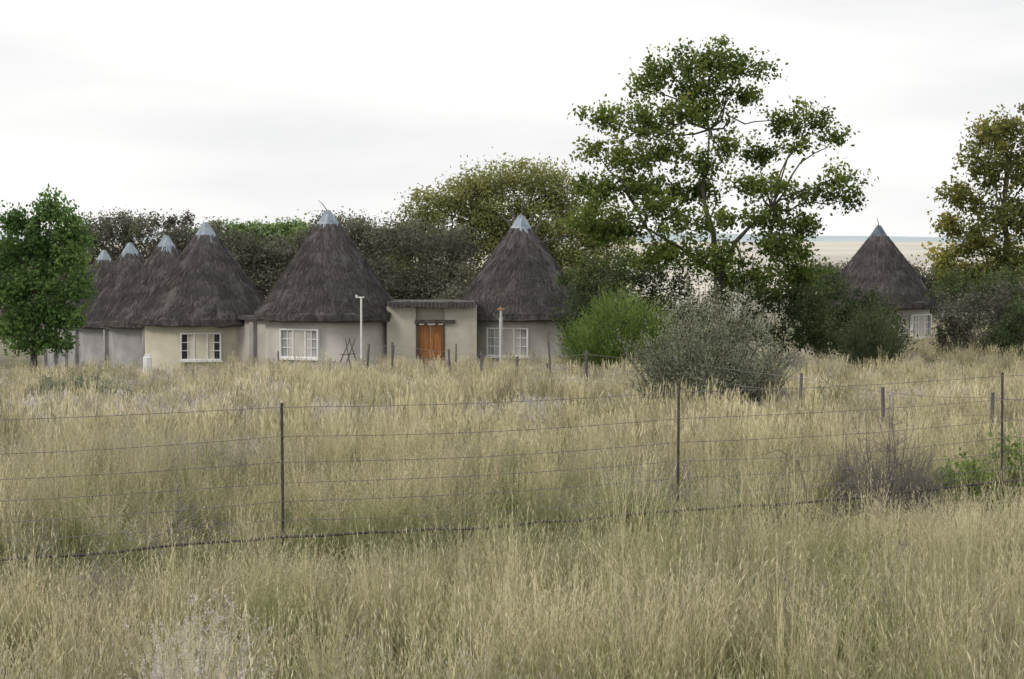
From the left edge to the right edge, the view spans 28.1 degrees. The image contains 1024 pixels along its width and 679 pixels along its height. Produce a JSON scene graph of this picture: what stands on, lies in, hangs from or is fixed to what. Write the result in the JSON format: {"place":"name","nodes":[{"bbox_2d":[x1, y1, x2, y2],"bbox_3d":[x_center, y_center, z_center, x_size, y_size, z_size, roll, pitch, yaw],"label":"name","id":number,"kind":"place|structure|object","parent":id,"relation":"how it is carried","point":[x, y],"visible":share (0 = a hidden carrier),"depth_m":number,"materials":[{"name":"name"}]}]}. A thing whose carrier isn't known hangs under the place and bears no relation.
{"place":"outdoors","nodes":[
{"label":"outdoors","id":0,"kind":"place"},
{"bbox_2d":[0,389,1023,678],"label":"grass field","id":1,"kind":"structure","parent":0,"point":[478,597],"depth_m":15.92,"materials":[{"name":"beige plant"}]},
{"bbox_2d":[0,321,1023,479],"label":"grass meadow","id":2,"kind":"structure","parent":0,"point":[288,385],"depth_m":40.40,"materials":[{"name":"beige plant"}]},
{"bbox_2d":[0,242,1023,678],"bbox_3d":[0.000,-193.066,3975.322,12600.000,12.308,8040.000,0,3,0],"label":"ground","id":3,"kind":"structure","parent":0,"point":[836,252],"depth_m":1082.94,"materials":[{"name":"soil"}]},
{"bbox_2d":[0,183,100,373],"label":"poplar tree","id":4,"kind":"object","parent":3,"relation":"on","point":[36,282],"visible":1,"depth_m":83.60,"materials":[{"name":"green plant"}]},
{"bbox_2d":[44,326,81,370],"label":"courtyard wall","id":5,"kind":"structure","parent":3,"relation":"on","point":[60,357],"depth_m":119.38,"materials":[{"name":"grey paint"}]},
{"bbox_2d":[42,327,78,369],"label":"buttresses","id":6,"kind":"structure","parent":5,"relation":"attached to","point":[75,352],"depth_m":119.53,"materials":[{"name":"grey paint"}]},
{"bbox_2d":[24,360,140,402],"bbox_3d":[-10.546,1.275,50.717,3.116,1.499,2.645,0,3,0],"label":"bush","id":7,"kind":"object","parent":3,"relation":"on","point":[63,383],"visible":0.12,"depth_m":50.28,"materials":[{"name":"plant"}]},
{"bbox_2d":[65,250,113,313],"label":"thatched hut","id":8,"kind":"object","parent":3,"relation":"on","point":[104,260],"visible":0.08,"depth_m":124.10,"materials":[{"name":"plant"}]},
{"bbox_2d":[105,328,111,367],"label":"courtyard wall","id":9,"kind":"structure","parent":3,"relation":"on","point":[109,344],"depth_m":111.35,"materials":[{"name":"grey paint"}]},
{"bbox_2d":[103,330,108,365],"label":"buttresses","id":10,"kind":"structure","parent":9,"relation":"attached to","point":[105,344],"depth_m":111.57,"materials":[{"name":"grey paint"}]},
{"bbox_2d":[74,242,144,367],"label":"thatched hut","id":11,"kind":"object","parent":3,"relation":"on","point":[126,266],"visible":0.33,"depth_m":113.37,"materials":[{"name":"plant"}]},
{"bbox_2d":[101,235,180,371],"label":"thatched hut","id":12,"kind":"object","parent":3,"relation":"on","point":[126,308],"visible":0.38,"depth_m":104.26,"materials":[{"name":"plant"}]},
{"bbox_2d":[143,354,151,378],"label":"white marker","id":13,"kind":"object","parent":3,"relation":"on","point":[147,361],"visible":0.51,"depth_m":74.02,"materials":[{"name":"paint"}]},
{"bbox_2d":[115,586,281,678],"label":"seeding weed","id":14,"kind":"object","parent":3,"relation":"on","point":[160,667],"visible":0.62,"depth_m":10.45,"materials":[{"name":"beige plant"}]},
{"bbox_2d":[133,222,264,371],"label":"thatched hut","id":15,"kind":"object","parent":3,"relation":"on","point":[205,293],"visible":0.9,"depth_m":93.79,"materials":[{"name":"plant"}]},
{"bbox_2d":[178,333,222,361],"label":"window","id":16,"kind":"structure","parent":15,"relation":"in","point":[183,336],"depth_m":93.28,"materials":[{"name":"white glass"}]},
{"bbox_2d":[188,213,314,262],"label":"distant poplars","id":17,"kind":"object","parent":3,"relation":"on","point":[290,228],"visible":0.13,"depth_m":208.93,"materials":[{"name":"green plant"}]},
{"bbox_2d":[238,320,264,368],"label":"courtyard wall","id":18,"kind":"structure","parent":3,"relation":"on","point":[243,338],"depth_m":93.31,"materials":[{"name":"paint"}]},
{"bbox_2d":[237,315,254,319],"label":"thatch coping","id":19,"kind":"object","parent":18,"relation":"on","point":[245,317],"depth_m":93.02,"materials":[{"name":"grey concrete"}]},
{"bbox_2d":[249,322,256,364],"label":"buttresses","id":20,"kind":"structure","parent":18,"relation":"attached to","point":[253,337],"depth_m":92.77,"materials":[{"name":"grey paint"}]},
{"bbox_2d":[254,200,393,368],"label":"thatched hut","id":21,"kind":"object","parent":3,"relation":"on","point":[309,308],"visible":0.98,"depth_m":87.94,"materials":[{"name":"plant"}]},
{"bbox_2d":[277,328,320,360],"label":"window","id":22,"kind":"structure","parent":21,"relation":"in","point":[283,332],"depth_m":87.48,"materials":[{"name":"white paint"}]},
{"bbox_2d":[339,338,357,364],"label":"stick rack","id":23,"kind":"object","parent":3,"relation":"on","point":[348,354],"visible":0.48,"depth_m":83.17,"materials":[{"name":"wood"}]},
{"bbox_2d":[355,295,363,358],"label":"lamp pole","id":24,"kind":"object","parent":3,"relation":"on","point":[360,325],"visible":0.8,"depth_m":86.05,"materials":[{"name":"grey metal"}]},
{"bbox_2d":[387,305,476,367],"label":"wall","id":25,"kind":"structure","parent":3,"relation":"on","point":[461,332],"depth_m":88.50,"materials":[{"name":"beige paint"}]},
{"bbox_2d":[387,299,475,307],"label":"roof slab","id":26,"kind":"structure","parent":25,"relation":"on","point":[439,303],"depth_m":88.03,"materials":[{"name":"grey concrete"}]},
{"bbox_2d":[415,320,454,363],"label":"door frame","id":27,"kind":"object","parent":25,"relation":"attached to","point":[443,322],"visible":0.76,"depth_m":88.36,"materials":[{"name":"grey wood"}]},
{"bbox_2d":[418,325,442,368],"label":"double door","id":28,"kind":"structure","parent":27,"relation":"attached to","point":[436,337],"depth_m":88.67,"materials":[{"name":"brown wood"}]},
{"bbox_2d":[373,166,513,297],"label":"willow tree","id":29,"kind":"object","parent":3,"relation":"on","point":[449,203],"visible":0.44,"depth_m":117.07,"materials":[{"name":"green plant"}]},
{"bbox_2d":[455,344,456,365],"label":"wooden stake","id":30,"kind":"object","parent":3,"relation":"on","point":[456,353],"visible":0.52,"depth_m":80.11,"materials":[{"name":"grey wood"}]},
{"bbox_2d":[333,206,628,324],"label":"acacia thicket","id":31,"kind":"object","parent":3,"relation":"on","point":[415,287],"visible":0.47,"depth_m":110.82,"materials":[{"name":"green plant"}]},
{"bbox_2d":[497,307,503,363],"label":"standpipe","id":32,"kind":"object","parent":3,"relation":"on","point":[500,335],"visible":0.88,"depth_m":86.05,"materials":[{"name":"white metal"}]},
{"bbox_2d":[0,206,1023,337],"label":"distant trees","id":33,"kind":"object","parent":3,"relation":"on","point":[267,264],"visible":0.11,"depth_m":148.16,"materials":[{"name":"green plant"}]},
{"bbox_2d":[0,372,1023,562],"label":"wire fence","id":34,"kind":"object","parent":3,"relation":"on","point":[282,462],"visible":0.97,"depth_m":20.58,"materials":[{"name":"metal"}]},
{"bbox_2d":[0,409,1023,678],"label":"dry weeds","id":35,"kind":"object","parent":3,"relation":"on","point":[358,633],"visible":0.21,"depth_m":16.74,"materials":[{"name":"grey plant"}]},
{"bbox_2d":[460,214,582,366],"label":"thatched hut","id":36,"kind":"object","parent":3,"relation":"on","point":[516,274],"visible":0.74,"depth_m":89.83,"materials":[{"name":"plant"}]},
{"bbox_2d":[484,327,528,358],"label":"window","id":37,"kind":"structure","parent":36,"relation":"in","point":[490,331],"depth_m":89.40,"materials":[{"name":"white paint"}]},
{"bbox_2d":[451,147,638,299],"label":"willow tree","id":38,"kind":"object","parent":3,"relation":"on","point":[550,205],"visible":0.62,"depth_m":117.03,"materials":[{"name":"green plant"}]},
{"bbox_2d":[546,327,550,377],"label":"wooden stake","id":39,"kind":"object","parent":3,"relation":"on","point":[549,356],"visible":0.56,"depth_m":66.07,"materials":[{"name":"grey wood"}]},
{"bbox_2d":[545,280,682,375],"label":"broom bush","id":40,"kind":"object","parent":3,"relation":"on","point":[597,335],"visible":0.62,"depth_m":74.33,"materials":[{"name":"green plant"}]},
{"bbox_2d":[544,244,701,354],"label":"evergreen bush","id":41,"kind":"object","parent":3,"relation":"on","point":[643,278],"visible":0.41,"depth_m":82.79,"materials":[{"name":"green plant"}]},
{"bbox_2d":[366,342,1022,443],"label":"farm fence","id":42,"kind":"object","parent":3,"relation":"on","point":[992,397],"visible":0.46,"depth_m":46.20,"materials":[{"name":"metal"}]},
{"bbox_2d":[611,274,805,408],"bbox_3d":[4.454,0.189,46.133,4.418,3.528,4.369,0,3,0],"label":"silver shrub","id":43,"kind":"object","parent":3,"relation":"on","point":[715,355],"visible":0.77,"depth_m":45.64,"materials":[{"name":"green plant"}]},
{"bbox_2d":[556,34,878,342],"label":"walnut tree","id":44,"kind":"object","parent":3,"relation":"on","point":[667,252],"visible":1,"depth_m":79.43,"materials":[{"name":"green plant"}]},
{"bbox_2d":[673,257,848,359],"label":"evergreen bush","id":45,"kind":"object","parent":3,"relation":"on","point":[794,296],"visible":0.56,"depth_m":82.50,"materials":[{"name":"green plant"}]},
{"bbox_2d":[810,376,860,410],"bbox_3d":[6.521,1.391,42.087,1.448,1.274,1.657,0,3,0],"label":"bush","id":46,"kind":"object","parent":3,"relation":"on","point":[825,394],"visible":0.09,"depth_m":42.05,"materials":[{"name":"plant"}]},
{"bbox_2d":[758,397,964,531],"bbox_3d":[4.073,1.448,23.161,1.969,1.607,2.980,1,3,20],"label":"dry thorn bush","id":47,"kind":"object","parent":3,"relation":"on","point":[875,474],"visible":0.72,"depth_m":23.58,"materials":[{"name":"grey plant"}]},
{"bbox_2d":[805,262,923,358],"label":"dark shrub","id":48,"kind":"object","parent":3,"relation":"on","point":[841,314],"visible":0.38,"depth_m":87.75,"materials":[{"name":"green plant"}]},
{"bbox_2d":[823,295,921,370],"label":"broom bush","id":49,"kind":"object","parent":3,"relation":"on","point":[867,339],"visible":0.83,"depth_m":79.67,"materials":[{"name":"green plant"}]},
{"bbox_2d":[817,219,938,343],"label":"thatched hut","id":50,"kind":"object","parent":3,"relation":"on","point":[880,261],"visible":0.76,"depth_m":110.17,"materials":[{"name":"plant"}]},
{"bbox_2d":[910,314,933,339],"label":"window","id":51,"kind":"structure","parent":50,"relation":"in","point":[928,316],"depth_m":110.07,"materials":[{"name":"white paint"}]},
{"bbox_2d":[917,103,1023,309],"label":"autumn tree","id":52,"kind":"object","parent":3,"relation":"on","point":[1009,213],"visible":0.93,"depth_m":99.23,"materials":[{"name":"green plant"}]},
{"bbox_2d":[919,260,1023,349],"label":"evergreen bush","id":53,"kind":"object","parent":3,"relation":"on","point":[957,285],"visible":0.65,"depth_m":94.75,"materials":[{"name":"green plant"}]},
{"bbox_2d":[925,272,1023,357],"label":"grey bush","id":54,"kind":"object","parent":3,"relation":"on","point":[957,326],"visible":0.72,"depth_m":91.77,"materials":[{"name":"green plant"}]},
{"bbox_2d":[931,429,1023,521],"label":"leafy weed","id":55,"kind":"object","parent":3,"relation":"on","point":[966,464],"visible":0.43,"depth_m":24.83,"materials":[{"name":"green plant"}]},
{"bbox_2d":[976,293,1023,360],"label":"dark shrub","id":56,"kind":"object","parent":3,"relation":"on","point":[1009,330],"visible":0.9,"depth_m":83.93,"materials":[{"name":"green plant"}]},
{"bbox_2d":[0,232,1023,241],"bbox_3d":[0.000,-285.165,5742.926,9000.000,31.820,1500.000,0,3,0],"label":"distant hills","id":57,"kind":"structure","parent":0,"point":[851,238],"depth_m":5297.52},
{"bbox_2d":[0,0,1023,236],"label":"sky","id":58,"kind":"structure","parent":0,"point":[244,110],"materials":[{"name":"white"}]},
{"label":"courtyard wall","id":59,"kind":"object","parent":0,"visible":0},
{"bbox_2d":[142,328,144,367],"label":"buttresses","id":60,"kind":"structure","parent":59,"relation":"attached to","point":[143,341],"depth_m":103.05,"materials":[{"name":"grey paint"}]}
]}

